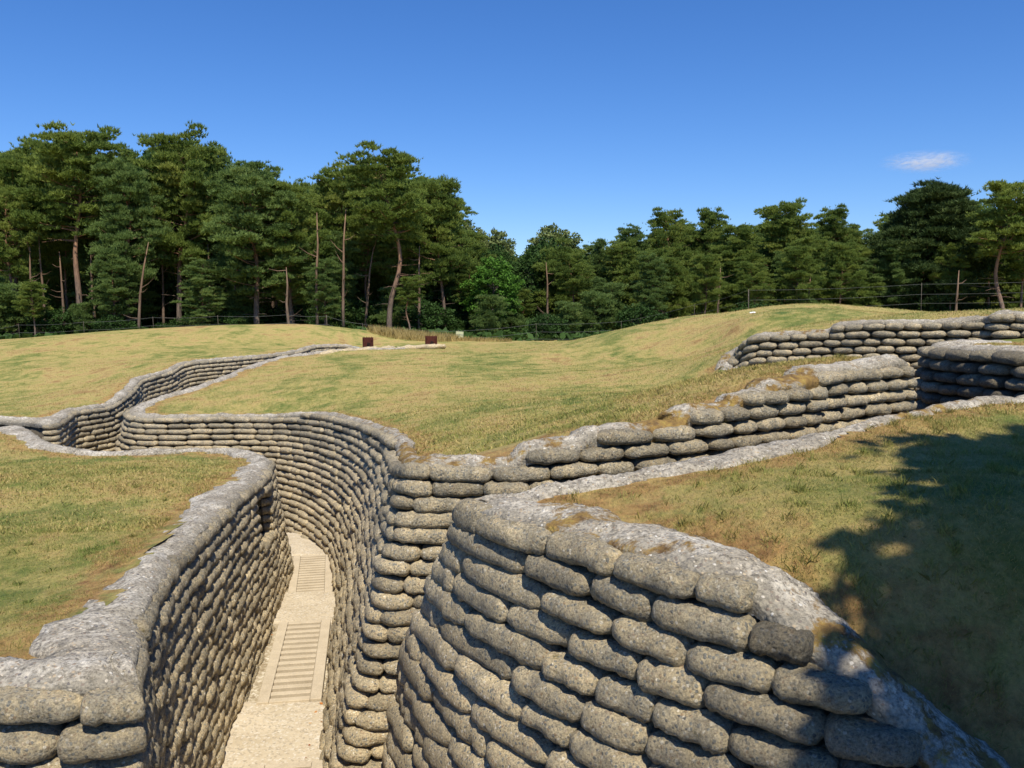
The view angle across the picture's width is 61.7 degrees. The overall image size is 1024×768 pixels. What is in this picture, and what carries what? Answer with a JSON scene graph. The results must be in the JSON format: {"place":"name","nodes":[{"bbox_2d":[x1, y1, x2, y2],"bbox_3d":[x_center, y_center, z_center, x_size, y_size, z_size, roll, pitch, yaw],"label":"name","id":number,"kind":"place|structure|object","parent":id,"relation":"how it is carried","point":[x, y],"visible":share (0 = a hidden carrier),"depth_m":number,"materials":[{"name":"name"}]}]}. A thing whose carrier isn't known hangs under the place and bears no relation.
{"place":"outdoors","nodes":[
{"label":"outdoors","id":0,"kind":"place"},
{"bbox_2d":[0,448,244,659],"bbox_3d":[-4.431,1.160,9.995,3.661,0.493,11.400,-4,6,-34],"label":"grass","id":1,"kind":"structure","parent":0,"point":[72,553],"depth_m":6.87,"materials":[{"name":"green plant"}]},
{"bbox_2d":[248,424,420,701],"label":"trench floor","id":2,"kind":"structure","parent":0,"point":[255,691],"depth_m":9.09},
{"bbox_2d":[0,425,293,767],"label":"sandbag wall","id":3,"kind":"structure","parent":2,"relation":"on","point":[158,661],"depth_m":6.02,"materials":[{"name":"concrete"}]},
{"bbox_2d":[220,701,324,767],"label":"floor slab","id":4,"kind":"structure","parent":2,"relation":"on","point":[274,733],"depth_m":7.69,"materials":[{"name":"concrete"}]},
{"bbox_2d":[251,760,322,767],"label":"duckboard","id":5,"kind":"object","parent":2,"relation":"on","point":[314,764],"visible":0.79,"depth_m":7.07,"materials":[{"name":"wood"}]},
{"bbox_2d":[257,619,330,704],"bbox_3d":[-2.330,2.999,9.343,0.610,0.093,2.100,-1,5,-9],"label":"duckboard","id":6,"kind":"object","parent":2,"relation":"on","point":[296,668],"visible":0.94,"depth_m":9.16,"materials":[{"name":"wood"}]},
{"bbox_2d":[273,592,335,630],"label":"floor slab","id":7,"kind":"structure","parent":2,"relation":"on","point":[301,606],"depth_m":10.99,"materials":[{"name":"concrete"}]},
{"bbox_2d":[286,533,324,559],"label":"floor slab","id":8,"kind":"structure","parent":2,"relation":"on","point":[299,545],"depth_m":14.09,"materials":[{"name":"concrete"}]},
{"bbox_2d":[288,554,332,591],"bbox_3d":[-2.950,2.811,12.639,0.600,0.088,1.850,-1,5,-12],"label":"duckboard","id":9,"kind":"object","parent":2,"relation":"on","point":[312,573],"visible":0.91,"depth_m":12.54,"materials":[{"name":"concrete"}]},
{"bbox_2d":[115,347,917,767],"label":"sandbag wall","id":10,"kind":"structure","parent":2,"relation":"on","point":[367,505],"depth_m":7.46,"materials":[{"name":"concrete"}]},
{"bbox_2d":[382,395,1023,767],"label":"sandbag wall","id":11,"kind":"structure","parent":2,"relation":"on","point":[556,635],"depth_m":4.24,"materials":[{"name":"concrete"}]},
{"bbox_2d":[0,303,1023,767],"bbox_3d":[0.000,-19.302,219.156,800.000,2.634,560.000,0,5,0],"label":"ground","id":12,"kind":"structure","parent":0,"point":[462,360],"depth_m":7.00,"materials":[{"name":"green plant"}]},
{"bbox_2d":[0,282,31,333],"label":"young pine","id":13,"kind":"object","parent":12,"relation":"on","point":[7,295],"visible":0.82,"depth_m":50.12,"materials":[{"name":"green plant"}]},
{"bbox_2d":[0,182,50,332],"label":"pine tree","id":14,"kind":"object","parent":12,"relation":"on","point":[20,236],"visible":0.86,"depth_m":51.69,"materials":[{"name":"green plant"}]},
{"bbox_2d":[0,149,59,294],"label":"pine tree","id":15,"kind":"object","parent":12,"relation":"on","point":[10,172],"visible":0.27,"depth_m":53.58,"materials":[{"name":"green plant"}]},
{"bbox_2d":[11,279,53,334],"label":"pine tree","id":16,"kind":"object","parent":12,"relation":"on","point":[39,299],"visible":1,"depth_m":48.88,"materials":[{"name":"green plant"}]},
{"bbox_2d":[23,306,76,336],"bbox_3d":[-27.496,-3.490,50.976,3.243,2.294,3.430,-1,5,-9],"label":"shrub","id":17,"kind":"object","parent":12,"relation":"on","point":[41,324],"visible":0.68,"depth_m":50.38,"materials":[{"name":"green plant"}]},
{"bbox_2d":[33,252,89,324],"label":"pine tree","id":18,"kind":"object","parent":12,"relation":"on","point":[52,277],"visible":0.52,"depth_m":58.92,"materials":[{"name":"green plant"}]},
{"bbox_2d":[43,211,97,309],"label":"pine tree","id":19,"kind":"object","parent":12,"relation":"on","point":[62,247],"visible":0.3,"depth_m":55.51,"materials":[{"name":"green plant"}]},
{"bbox_2d":[9,119,132,303],"bbox_3d":[-26.360,-9.157,52.973,7.781,13.652,7.189,-2,6,-19],"label":"pine tree","id":20,"kind":"object","parent":12,"relation":"on","point":[52,170],"visible":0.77,"depth_m":51.33,"materials":[{"name":"green plant"}]},
{"bbox_2d":[68,302,105,332],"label":"young pine","id":21,"kind":"object","parent":12,"relation":"on","point":[81,310],"visible":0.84,"depth_m":50.05,"materials":[{"name":"green plant"}]},
{"bbox_2d":[60,214,121,323],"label":"pine tree","id":22,"kind":"object","parent":12,"relation":"on","point":[82,251],"visible":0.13,"depth_m":55.08,"materials":[{"name":"green plant"}]},
{"bbox_2d":[89,314,134,331],"bbox_3d":[-23.215,-3.145,49.679,2.713,1.815,2.565,0,5,5],"label":"shrub","id":23,"kind":"object","parent":12,"relation":"on","point":[97,325],"visible":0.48,"depth_m":49.34,"materials":[{"name":"green plant"}]},
{"bbox_2d":[87,247,140,327],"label":"pine tree","id":24,"kind":"object","parent":12,"relation":"on","point":[110,306],"visible":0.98,"depth_m":49.72,"materials":[{"name":"green plant"}]},
{"bbox_2d":[83,153,174,320],"bbox_3d":[-23.099,-7.978,51.804,5.333,11.436,5.381,3,6,27],"label":"pine tree","id":25,"kind":"object","parent":12,"relation":"on","point":[138,195],"visible":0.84,"depth_m":50.77,"materials":[{"name":"green plant"}]},
{"bbox_2d":[114,214,164,325],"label":"pine tree","id":26,"kind":"object","parent":12,"relation":"on","point":[148,307],"visible":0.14,"depth_m":54.09,"materials":[{"name":"green plant"}]},
{"bbox_2d":[114,150,189,324],"bbox_3d":[-23.668,-8.983,56.398,5.574,12.760,5.862,-1,5,-12],"label":"pine tree","id":27,"kind":"object","parent":12,"relation":"on","point":[170,285],"visible":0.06,"depth_m":55.60,"materials":[{"name":"green plant"}]},
{"bbox_2d":[130,120,227,326],"bbox_3d":[-20.742,-9.386,54.208,6.496,13.863,7.109,-1,5,-11],"label":"pine tree","id":28,"kind":"object","parent":12,"relation":"on","point":[190,154],"visible":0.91,"depth_m":52.62,"materials":[{"name":"green plant"}]},
{"bbox_2d":[0,344,357,450],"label":"sandbag wall","id":29,"kind":"structure","parent":12,"relation":"on","point":[94,427],"depth_m":19.80,"materials":[{"name":"concrete"}]},
{"bbox_2d":[148,159,219,309],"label":"pine tree","id":30,"kind":"object","parent":12,"relation":"on","point":[183,214],"visible":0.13,"depth_m":54.64,"materials":[{"name":"green plant"}]},
{"bbox_2d":[170,257,227,326],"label":"pine tree","id":31,"kind":"object","parent":12,"relation":"on","point":[197,287],"visible":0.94,"depth_m":48.84,"materials":[{"name":"green plant"}]},
{"bbox_2d":[183,241,236,315],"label":"pine tree","id":32,"kind":"object","parent":12,"relation":"on","point":[221,283],"visible":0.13,"depth_m":55.66,"materials":[{"name":"green plant"}]},
{"bbox_2d":[220,290,265,324],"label":"young pine","id":33,"kind":"object","parent":12,"relation":"on","point":[244,301],"visible":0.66,"depth_m":51.22,"materials":[{"name":"green plant"}]},
{"bbox_2d":[199,158,314,323],"bbox_3d":[-14.878,-7.774,50.123,6.964,11.063,7.027,-3,6,-31],"label":"pine tree","id":34,"kind":"object","parent":12,"relation":"on","point":[241,187],"visible":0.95,"depth_m":49.12,"materials":[{"name":"green plant"}]},
{"bbox_2d":[242,177,331,323],"bbox_3d":[-13.155,-7.458,51.146,5.272,10.081,5.375,2,6,23],"label":"pine tree","id":35,"kind":"object","parent":12,"relation":"on","point":[310,219],"visible":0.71,"depth_m":50.36,"materials":[{"name":"green plant"}]},
{"bbox_2d":[269,254,312,323],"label":"pine tree","id":36,"kind":"object","parent":12,"relation":"on","point":[298,285],"visible":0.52,"depth_m":51.36,"materials":[{"name":"green plant"}]},
{"bbox_2d":[263,302,319,323],"bbox_3d":[-13.814,-3.992,53.867,3.905,2.612,3.692,-2,6,-20],"label":"shrub","id":37,"kind":"object","parent":12,"relation":"on","point":[303,307],"visible":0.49,"depth_m":52.74,"materials":[{"name":"green plant"}]},
{"bbox_2d":[297,257,341,325],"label":"pine tree","id":38,"kind":"object","parent":12,"relation":"on","point":[328,293],"visible":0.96,"depth_m":48.77,"materials":[{"name":"green plant"}]},
{"bbox_2d":[303,227,364,303],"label":"pine tree","id":39,"kind":"object","parent":12,"relation":"on","point":[333,250],"visible":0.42,"depth_m":52.75,"materials":[{"name":"green plant"}]},
{"bbox_2d":[304,160,370,320],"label":"pine tree","id":40,"kind":"object","parent":12,"relation":"on","point":[331,194],"visible":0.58,"depth_m":54.43,"materials":[{"name":"green plant"}]},
{"bbox_2d":[319,280,360,326],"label":"young pine","id":41,"kind":"object","parent":12,"relation":"on","point":[351,291],"visible":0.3,"depth_m":52.84,"materials":[{"name":"green plant"}]},
{"bbox_2d":[332,211,355,326],"bbox_3d":[-9.528,-6.186,48.556,1.298,7.402,0.754,4,7,38],"label":"bare trunk","id":42,"kind":"object","parent":12,"relation":"on","point":[343,291],"visible":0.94,"depth_m":48.63,"materials":[{"name":"brown plant"}]},
{"bbox_2d":[0,310,700,340],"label":"undergrowth","id":43,"kind":"object","parent":12,"relation":"on","point":[521,336],"visible":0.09,"depth_m":48.29,"materials":[{"name":"green plant"}]},
{"bbox_2d":[334,297,384,327],"bbox_3d":[-9.215,-4.034,53.093,4.109,2.748,3.885,2,6,18],"label":"shrub","id":44,"kind":"object","parent":12,"relation":"on","point":[360,315],"visible":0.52,"depth_m":52.32,"materials":[{"name":"green plant"}]},
{"bbox_2d":[337,209,392,297],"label":"pine tree","id":45,"kind":"object","parent":12,"relation":"on","point":[360,221],"visible":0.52,"depth_m":54.33,"materials":[{"name":"green plant"}]},
{"bbox_2d":[357,263,390,323],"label":"pine tree","id":46,"kind":"object","parent":12,"relation":"on","point":[376,284],"visible":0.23,"depth_m":57.44,"materials":[{"name":"green plant"}]},
{"bbox_2d":[335,140,437,327],"bbox_3d":[-7.245,-8.095,49.818,5.717,11.501,5.453,-3,6,-29],"label":"pine tree","id":47,"kind":"object","parent":12,"relation":"on","point":[378,207],"visible":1,"depth_m":49.02,"materials":[{"name":"green plant"}]},
{"bbox_2d":[363,229,424,305],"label":"pine tree","id":48,"kind":"object","parent":12,"relation":"on","point":[410,266],"visible":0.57,"depth_m":53.79,"materials":[{"name":"green plant"}]},
{"bbox_2d":[370,286,424,328],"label":"young pine","id":49,"kind":"object","parent":12,"relation":"on","point":[381,316],"visible":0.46,"depth_m":51.76,"materials":[{"name":"green plant"}]},
{"bbox_2d":[395,274,427,328],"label":"pine tree","id":50,"kind":"object","parent":12,"relation":"on","point":[407,292],"visible":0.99,"depth_m":48.91,"materials":[{"name":"green plant"}]},
{"bbox_2d":[367,324,458,341],"bbox_3d":[-4.594,-2.418,39.950,4.624,0.889,3.355,0,5,0],"label":"tall straw","id":51,"kind":"object","parent":12,"relation":"on","point":[399,333],"visible":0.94,"depth_m":39.15,"materials":[{"name":"beige plant"}]},
{"bbox_2d":[396,299,456,331],"bbox_3d":[-5.284,-3.841,51.761,3.866,2.586,3.655,3,6,26],"label":"shrub","id":52,"kind":"object","parent":12,"relation":"on","point":[442,320],"visible":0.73,"depth_m":51.20,"materials":[{"name":"green plant"}]},
{"bbox_2d":[400,174,474,325],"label":"pine tree","id":53,"kind":"object","parent":12,"relation":"on","point":[445,203],"visible":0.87,"depth_m":52.67,"materials":[{"name":"green plant"}]},
{"bbox_2d":[425,266,469,325],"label":"tree","id":54,"kind":"object","parent":12,"relation":"on","point":[459,312],"visible":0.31,"depth_m":54.41,"materials":[{"name":"green plant"}]},
{"bbox_2d":[450,259,485,318],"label":"pine tree","id":55,"kind":"object","parent":12,"relation":"on","point":[466,271],"visible":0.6,"depth_m":53.52,"materials":[{"name":"green plant"}]},
{"bbox_2d":[453,230,496,318],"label":"pine tree","id":56,"kind":"object","parent":12,"relation":"on","point":[478,249],"visible":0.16,"depth_m":60.32,"materials":[{"name":"green plant"}]},
{"bbox_2d":[470,294,511,333],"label":"young pine","id":57,"kind":"object","parent":12,"relation":"on","point":[487,305],"visible":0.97,"depth_m":50.47,"materials":[{"name":"green plant"}]},
{"bbox_2d":[458,256,525,327],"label":"broadleaf tree","id":58,"kind":"object","parent":12,"relation":"on","point":[504,275],"visible":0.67,"depth_m":52.65,"materials":[{"name":"green plant"}]},
{"bbox_2d":[480,228,516,261],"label":"broadleaf tree","id":59,"kind":"object","parent":12,"relation":"on","point":[507,244],"visible":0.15,"depth_m":75.46,"materials":[{"name":"green plant"}]},
{"bbox_2d":[0,282,1023,340],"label":"wire fence","id":60,"kind":"object","parent":12,"relation":"on","point":[532,324],"visible":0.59,"depth_m":44.50,"materials":[{"name":"black metal"}]},
{"bbox_2d":[499,299,528,332],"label":"young pine","id":61,"kind":"object","parent":12,"relation":"on","point":[514,321],"visible":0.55,"depth_m":52.91,"materials":[{"name":"green plant"}]},
{"bbox_2d":[513,249,555,318],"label":"broadleaf tree","id":62,"kind":"object","parent":12,"relation":"on","point":[527,262],"visible":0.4,"depth_m":61.28,"materials":[{"name":"green plant"}]},
{"bbox_2d":[525,312,569,339],"bbox_3d":[1.956,-3.235,49.774,2.814,1.882,2.661,3,6,25],"label":"shrub","id":63,"kind":"object","parent":12,"relation":"on","point":[550,324],"visible":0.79,"depth_m":49.40,"materials":[{"name":"green plant"}]},
{"bbox_2d":[525,222,588,255],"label":"broadleaf tree","id":64,"kind":"object","parent":12,"relation":"on","point":[548,231],"visible":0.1,"depth_m":73.17,"materials":[{"name":"green plant"}]},
{"bbox_2d":[526,235,590,316],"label":"pine tree","id":65,"kind":"object","parent":12,"relation":"on","point":[551,254],"visible":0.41,"depth_m":60.74,"materials":[{"name":"green plant"}]},
{"bbox_2d":[554,300,584,333],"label":"young pine","id":66,"kind":"object","parent":12,"relation":"on","point":[570,312],"visible":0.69,"depth_m":51.13,"materials":[{"name":"green plant"}]},
{"bbox_2d":[548,251,594,306],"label":"pine tree","id":67,"kind":"object","parent":12,"relation":"on","point":[564,269],"visible":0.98,"depth_m":55.89,"materials":[{"name":"green plant"}]},
{"bbox_2d":[568,291,617,333],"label":"young pine","id":68,"kind":"object","parent":12,"relation":"on","point":[593,300],"visible":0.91,"depth_m":51.90,"materials":[{"name":"green plant"}]},
{"bbox_2d":[590,238,612,291],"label":"pine tree","id":69,"kind":"object","parent":12,"relation":"on","point":[600,243],"visible":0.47,"depth_m":61.91,"materials":[{"name":"green plant"}]},
{"bbox_2d":[590,281,628,329],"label":"young pine","id":70,"kind":"object","parent":12,"relation":"on","point":[616,289],"visible":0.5,"depth_m":53.15,"materials":[{"name":"green plant"}]},
{"bbox_2d":[598,238,637,283],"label":"pine tree","id":71,"kind":"object","parent":12,"relation":"on","point":[619,251],"visible":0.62,"depth_m":59.67,"materials":[{"name":"green plant"}]},
{"bbox_2d":[604,223,650,301],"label":"pine tree","id":72,"kind":"object","parent":12,"relation":"on","point":[628,234],"visible":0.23,"depth_m":61.62,"materials":[{"name":"green plant"}]},
{"bbox_2d":[606,248,653,323],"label":"pine tree","id":73,"kind":"object","parent":12,"relation":"on","point":[626,277],"visible":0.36,"depth_m":58.72,"materials":[{"name":"green plant"}]},
{"bbox_2d":[613,303,673,328],"bbox_3d":[7.835,-3.640,51.483,3.481,2.462,3.682,-1,5,-7],"label":"shrub","id":74,"kind":"object","parent":12,"relation":"on","point":[629,314],"visible":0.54,"depth_m":50.81,"materials":[{"name":"green plant"}]},
{"bbox_2d":[629,251,674,317],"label":"pine tree","id":75,"kind":"object","parent":12,"relation":"on","point":[651,265],"visible":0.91,"depth_m":52.05,"materials":[{"name":"green plant"}]},
{"bbox_2d":[646,255,683,318],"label":"pine tree","id":76,"kind":"object","parent":12,"relation":"on","point":[672,261],"visible":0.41,"depth_m":54.82,"materials":[{"name":"green plant"}]},
{"bbox_2d":[646,207,695,263],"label":"pine tree","id":77,"kind":"object","parent":12,"relation":"on","point":[660,236],"visible":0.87,"depth_m":61.47,"materials":[{"name":"green plant"}]},
{"bbox_2d":[652,257,695,319],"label":"pine tree","id":78,"kind":"object","parent":12,"relation":"on","point":[676,301],"visible":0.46,"depth_m":55.48,"materials":[{"name":"green plant"}]},
{"bbox_2d":[684,249,727,313],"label":"pine tree","id":79,"kind":"object","parent":12,"relation":"on","point":[707,263],"visible":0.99,"depth_m":51.55,"materials":[{"name":"green plant"}]},
{"bbox_2d":[685,266,726,315],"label":"pine tree","id":80,"kind":"object","parent":12,"relation":"on","point":[709,307],"visible":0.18,"depth_m":59.04,"materials":[{"name":"green plant"}]},
{"bbox_2d":[687,206,728,255],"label":"pine tree","id":81,"kind":"object","parent":12,"relation":"on","point":[710,219],"visible":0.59,"depth_m":63.71,"materials":[{"name":"green plant"}]},
{"bbox_2d":[709,238,754,311],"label":"pine tree","id":82,"kind":"object","parent":12,"relation":"on","point":[742,252],"visible":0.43,"depth_m":59.25,"materials":[{"name":"green plant"}]},
{"bbox_2d":[719,273,755,312],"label":"pine tree","id":83,"kind":"object","parent":12,"relation":"on","point":[731,287],"visible":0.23,"depth_m":59.33,"materials":[{"name":"green plant"}]},
{"bbox_2d":[708,218,767,305],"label":"pine tree","id":84,"kind":"object","parent":12,"relation":"on","point":[743,231],"visible":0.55,"depth_m":59.55,"materials":[{"name":"green plant"}]},
{"bbox_2d":[730,261,776,303],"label":"pine tree","id":85,"kind":"object","parent":12,"relation":"on","point":[749,269],"visible":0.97,"depth_m":51.63,"materials":[{"name":"green plant"}]},
{"bbox_2d":[753,196,820,283],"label":"pine tree","id":86,"kind":"object","parent":12,"relation":"on","point":[779,229],"visible":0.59,"depth_m":61.85,"materials":[{"name":"green plant"}]},
{"bbox_2d":[774,241,824,303],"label":"pine tree","id":87,"kind":"object","parent":12,"relation":"on","point":[802,271],"visible":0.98,"depth_m":51.60,"materials":[{"name":"green plant"}]},
{"bbox_2d":[782,235,834,292],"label":"pine tree","id":88,"kind":"object","parent":12,"relation":"on","point":[811,241],"visible":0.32,"depth_m":58.01,"materials":[{"name":"green plant"}]},
{"bbox_2d":[806,267,851,304],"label":"pine tree","id":89,"kind":"object","parent":12,"relation":"on","point":[826,298],"visible":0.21,"depth_m":57.97,"materials":[{"name":"green plant"}]},
{"bbox_2d":[813,202,865,262],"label":"pine tree","id":90,"kind":"object","parent":12,"relation":"on","point":[833,222],"visible":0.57,"depth_m":63.20,"materials":[{"name":"green plant"}]},
{"bbox_2d":[814,238,868,303],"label":"pine tree","id":91,"kind":"object","parent":12,"relation":"on","point":[841,254],"visible":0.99,"depth_m":53.63,"materials":[{"name":"green plant"}]},
{"bbox_2d":[842,276,885,307],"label":"pine tree","id":92,"kind":"object","parent":12,"relation":"on","point":[867,294],"visible":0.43,"depth_m":55.17,"materials":[{"name":"green plant"}]},
{"bbox_2d":[714,309,1023,410],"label":"sandbag wall","id":93,"kind":"structure","parent":12,"relation":"on","point":[904,339],"depth_m":14.41,"materials":[{"name":"concrete"}]},
{"bbox_2d":[845,257,892,306],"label":"pine tree","id":94,"kind":"object","parent":12,"relation":"on","point":[870,267],"visible":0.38,"depth_m":55.50,"materials":[{"name":"green plant"}]},
{"bbox_2d":[876,234,924,309],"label":"pine tree","id":95,"kind":"object","parent":12,"relation":"on","point":[894,254],"visible":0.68,"depth_m":54.83,"materials":[{"name":"green plant"}]},
{"bbox_2d":[849,177,1016,311],"bbox_3d":[27.233,-8.207,56.351,9.942,10.855,10.505,-1,6,-15],"label":"pine tree","id":96,"kind":"object","parent":12,"relation":"on","point":[931,214],"visible":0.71,"depth_m":54.29,"materials":[{"name":"green plant"}]},
{"bbox_2d":[928,242,972,310],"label":"pine tree","id":97,"kind":"object","parent":12,"relation":"on","point":[935,275],"visible":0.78,"depth_m":53.31,"materials":[{"name":"green plant"}]},
{"bbox_2d":[915,339,1023,409],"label":"sandbag wall","id":98,"kind":"structure","parent":12,"relation":"on","point":[959,369],"depth_m":11.27,"materials":[{"name":"concrete"}]},
{"bbox_2d":[964,179,1023,309],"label":"pine tree","id":99,"kind":"object","parent":12,"relation":"on","point":[1009,209],"visible":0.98,"depth_m":50.03,"materials":[{"name":"green plant"}]},
{"bbox_2d":[990,250,1023,309],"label":"pine tree","id":100,"kind":"object","parent":12,"relation":"on","point":[1014,290],"visible":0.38,"depth_m":57.70,"materials":[{"name":"green plant"}]},
{"bbox_2d":[996,222,1023,307],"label":"pine tree","id":101,"kind":"object","parent":12,"relation":"on","point":[1017,264],"visible":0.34,"depth_m":52.62,"materials":[{"name":"green plant"}]},
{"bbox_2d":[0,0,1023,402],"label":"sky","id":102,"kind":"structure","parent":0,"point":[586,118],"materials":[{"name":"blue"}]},
{"bbox_2d":[545,352,1023,766],"bbox_3d":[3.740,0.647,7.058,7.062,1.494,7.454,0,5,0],"label":"grass","id":103,"kind":"structure","parent":0,"point":[921,477],"depth_m":4.86,"materials":[{"name":"green plant"}]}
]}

